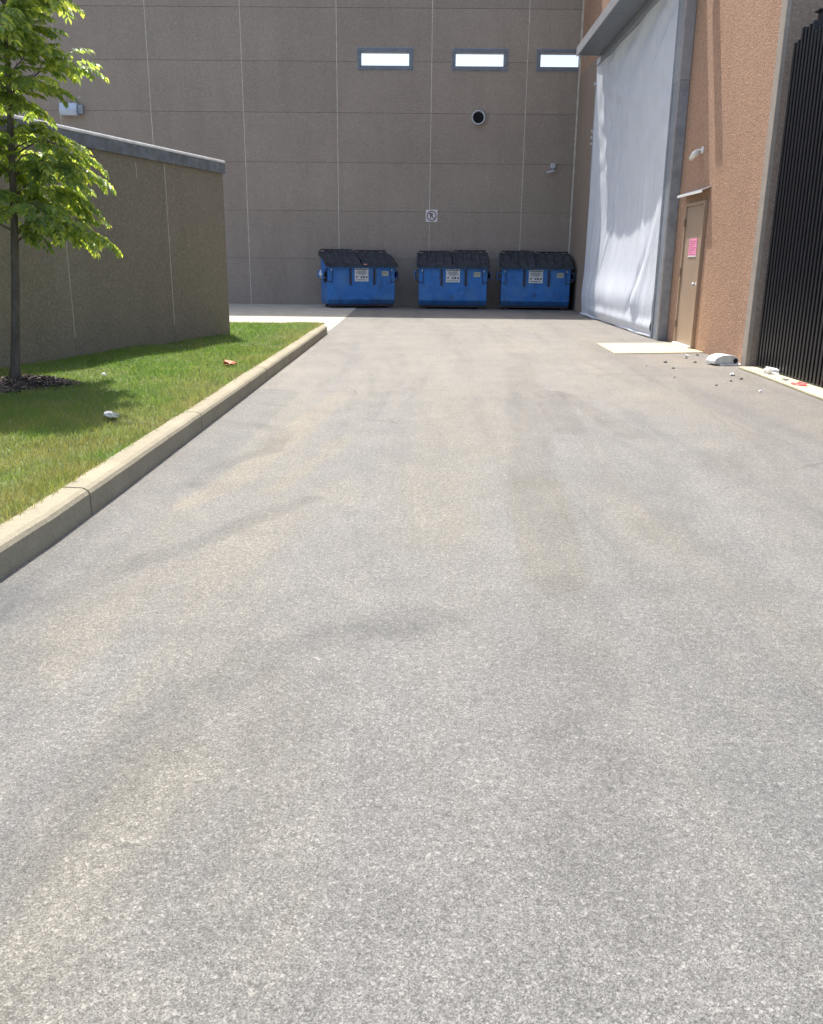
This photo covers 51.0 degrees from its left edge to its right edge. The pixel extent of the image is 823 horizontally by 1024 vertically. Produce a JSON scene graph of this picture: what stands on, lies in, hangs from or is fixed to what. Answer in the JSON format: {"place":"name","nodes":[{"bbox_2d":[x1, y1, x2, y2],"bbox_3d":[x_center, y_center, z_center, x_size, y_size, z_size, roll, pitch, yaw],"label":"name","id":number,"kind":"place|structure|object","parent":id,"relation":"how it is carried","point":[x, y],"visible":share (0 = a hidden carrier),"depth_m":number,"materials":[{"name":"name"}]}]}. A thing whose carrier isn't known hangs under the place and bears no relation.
{"place":"outdoors","nodes":[
{"label":"outdoors","id":0,"kind":"place"},
{"bbox_2d":[0,321,324,525],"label":"lawn","id":1,"kind":"structure","parent":0,"point":[62,433],"depth_m":7.62,"materials":[{"name":"plant"}]},
{"bbox_2d":[0,374,86,394],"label":"mulch ring","id":2,"kind":"object","parent":1,"relation":"on","point":[30,381],"visible":0.9,"depth_m":8.24,"materials":[{"name":"black gravel"}]},
{"bbox_2d":[0,0,122,378],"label":"young tree","id":3,"kind":"object","parent":1,"relation":"on","point":[19,31],"visible":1,"depth_m":7.71,"materials":[{"name":"green plant"}]},
{"bbox_2d":[103,411,119,417],"bbox_3d":[-2.330,-0.759,6.720,0.101,0.049,0.205,9,5,0],"label":"paper scrap","id":4,"kind":"object","parent":1,"relation":"on","point":[110,414],"visible":0.97,"depth_m":6.67,"materials":[{"name":"white paper"}]},
{"bbox_2d":[0,113,229,368],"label":"wall","id":5,"kind":"structure","parent":1,"relation":"on","point":[164,280],"depth_m":11.71,"materials":[{"name":"grey concrete"}]},
{"bbox_2d":[223,360,236,364],"bbox_3d":[-2.148,-1.759,10.141,0.213,0.050,0.147,16,17,30],"label":"wrapper","id":6,"kind":"object","parent":1,"relation":"on","point":[227,362],"visible":1,"depth_m":10.10,"materials":[{"name":"paper"}]},
{"bbox_2d":[229,304,358,330],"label":"concrete walk","id":7,"kind":"structure","parent":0,"point":[329,317],"depth_m":22.34,"materials":[{"name":"grey concrete"}]},
{"bbox_2d":[317,249,397,307],"bbox_3d":[-1.587,-6.894,25.450,2.230,1.659,1.323,-4,17,-15],"label":"dumpster","id":8,"kind":"object","parent":7,"relation":"on","point":[351,277],"visible":1,"depth_m":25.02,"materials":[{"name":"blue paint"}]},
{"bbox_2d":[0,306,822,1023],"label":"asphalt drive","id":9,"kind":"structure","parent":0,"point":[390,664],"depth_m":2.74,"materials":[{"name":"grey asphalt"}]},
{"bbox_2d":[0,322,326,579],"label":"kerb","id":10,"kind":"structure","parent":9,"relation":"on","point":[31,532],"depth_m":5.18,"materials":[{"name":"concrete"}]},
{"bbox_2d":[0,0,582,306],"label":"precast wall","id":11,"kind":"structure","parent":9,"relation":"on","point":[306,126],"depth_m":25.31,"materials":[{"name":"concrete"}]},
{"bbox_2d":[59,96,84,115],"bbox_3d":[-9.917,-11.844,25.198,0.685,0.509,0.269,1,16,1],"label":"wall light","id":12,"kind":"object","parent":11,"relation":"attached to","point":[74,109],"visible":0.97,"depth_m":25.15,"materials":[{"name":"metal"}]},
{"bbox_2d":[357,47,412,70],"bbox_3d":[-0.760,-13.064,24.940,1.630,0.600,0.230,1,16,1],"label":"window","id":13,"kind":"structure","parent":11,"relation":"in","point":[360,50],"depth_m":24.85,"materials":[{"name":"metal"}]},
{"bbox_2d":[426,210,437,221],"bbox_3d":[0.606,-8.923,26.023,0.350,0.350,0.012,1,16,1],"label":"no parking sign","id":14,"kind":"object","parent":11,"relation":"attached to","point":[431,215],"visible":1,"depth_m":26.02,"materials":[{"name":"white plastic"}]},
{"bbox_2d":[471,110,485,125],"bbox_3d":[1.952,-11.508,25.201,0.410,0.410,0.125,1,16,1],"label":"round vent","id":15,"kind":"object","parent":11,"relation":"attached to","point":[478,117],"visible":1,"depth_m":25.18,"materials":[{"name":"metal"}]},
{"bbox_2d":[451,48,508,70],"bbox_3d":[1.965,-13.028,24.912,1.630,0.600,0.230,1,16,1],"label":"window","id":16,"kind":"structure","parent":11,"relation":"in","point":[482,51],"depth_m":24.83,"materials":[{"name":"metal"}]},
{"bbox_2d":[545,163,555,173],"bbox_3d":[4.104,-10.138,25.501,0.296,0.314,0.252,1,16,1],"label":"security camera","id":17,"kind":"object","parent":11,"relation":"attached to","point":[552,166],"visible":1,"depth_m":25.49,"materials":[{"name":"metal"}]},
{"bbox_2d":[536,49,578,71],"bbox_3d":[4.265,-12.997,24.888,1.360,0.600,0.230,1,16,1],"label":"window","id":18,"kind":"structure","parent":11,"relation":"in","point":[540,52],"depth_m":24.83,"materials":[{"name":"metal"}]},
{"bbox_2d":[414,250,490,308],"bbox_3d":[1.203,-6.874,25.475,2.230,1.662,1.335,1,16,1],"label":"dumpster","id":19,"kind":"object","parent":9,"relation":"on","point":[456,279],"visible":1,"depth_m":25.02,"materials":[{"name":"blue paint"}]},
{"bbox_2d":[497,250,574,309],"bbox_3d":[3.631,-6.848,25.462,2.230,1.668,1.321,2,16,4],"label":"dumpster","id":20,"kind":"object","parent":9,"relation":"on","point":[530,279],"visible":1,"depth_m":25.01,"materials":[{"name":"blue paint"}]},
{"bbox_2d":[597,343,703,353],"bbox_3d":[3.868,-2.695,14.196,1.467,0.012,1.970,1,16,1],"label":"door pad","id":21,"kind":"object","parent":9,"relation":"on","point":[637,348],"depth_m":14.05,"materials":[{"name":"concrete"}]},
{"bbox_2d":[650,0,696,339],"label":"curtain post","id":22,"kind":"object","parent":9,"relation":"on","point":[685,30],"visible":1,"depth_m":14.95,"materials":[{"name":"metal"}]},
{"bbox_2d":[589,0,659,185],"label":"curtain track","id":23,"kind":"structure","parent":22,"relation":"attached to","point":[636,20],"depth_m":18.67,"materials":[{"name":"metal"}]},
{"bbox_2d":[580,0,678,337],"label":"tarpaulin curtain","id":24,"kind":"object","parent":23,"relation":"hanging from","point":[633,91],"visible":0.99,"depth_m":18.36,"materials":[{"name":"white plastic"}]},
{"bbox_2d":[568,0,822,366],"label":"warehouse wall","id":25,"kind":"structure","parent":9,"relation":"on","point":[742,55],"depth_m":12.74,"materials":[{"name":"beige paint"}]},
{"bbox_2d":[576,0,647,61],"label":"canopy","id":26,"kind":"object","parent":25,"relation":"attached to","point":[613,20],"visible":0.85,"depth_m":18.55,"materials":[{"name":"metal"}]},
{"bbox_2d":[672,186,710,348],"bbox_3d":[4.552,-4.021,14.315,0.140,2.494,1.340,1,16,1],"label":"door","id":27,"kind":"structure","parent":25,"relation":"in","point":[695,219],"depth_m":14.20,"materials":[{"name":"beige paint"}]},
{"bbox_2d":[689,146,703,159],"bbox_3d":[4.556,-5.733,13.807,0.121,0.193,0.283,-12,20,-37],"label":"security camera","id":28,"kind":"object","parent":25,"relation":"attached to","point":[694,154],"visible":1,"depth_m":13.77,"materials":[{"name":"white plastic"}]},
{"bbox_2d":[706,353,739,365],"bbox_3d":[4.353,-2.120,11.994,0.430,0.141,0.300,-3,17,-13],"label":"plastic housing","id":29,"kind":"object","parent":9,"relation":"on","point":[720,359],"visible":0.93,"depth_m":11.90,"materials":[{"name":"white plastic"}]},
{"bbox_2d":[739,367,822,399],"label":"gate kerb","id":30,"kind":"structure","parent":9,"relation":"on","point":[813,390],"depth_m":10.13,"materials":[{"name":"concrete"}]},
{"bbox_2d":[762,366,779,374],"bbox_3d":[4.512,-1.770,10.819,0.213,0.082,0.213,11,28,4],"label":"paper scrap","id":31,"kind":"object","parent":30,"relation":"on","point":[770,370],"visible":0.99,"depth_m":10.77,"materials":[{"name":"white paper"}]},
{"bbox_2d":[755,8,822,385],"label":"metal gate","id":32,"kind":"structure","parent":30,"relation":"on","point":[790,341],"depth_m":10.24,"materials":[{"name":"black metal"}]},
{"bbox_2d":[791,381,806,385],"bbox_3d":[4.430,-1.462,9.846,0.133,0.026,0.243,-13,22,-13],"label":"wrapper","id":33,"kind":"object","parent":30,"relation":"on","point":[799,383],"visible":1,"depth_m":9.82,"materials":[{"name":"red plastic"}]},
{"bbox_2d":[362,54,577,66],"label":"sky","id":34,"kind":"structure","parent":0,"point":[367,59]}
]}

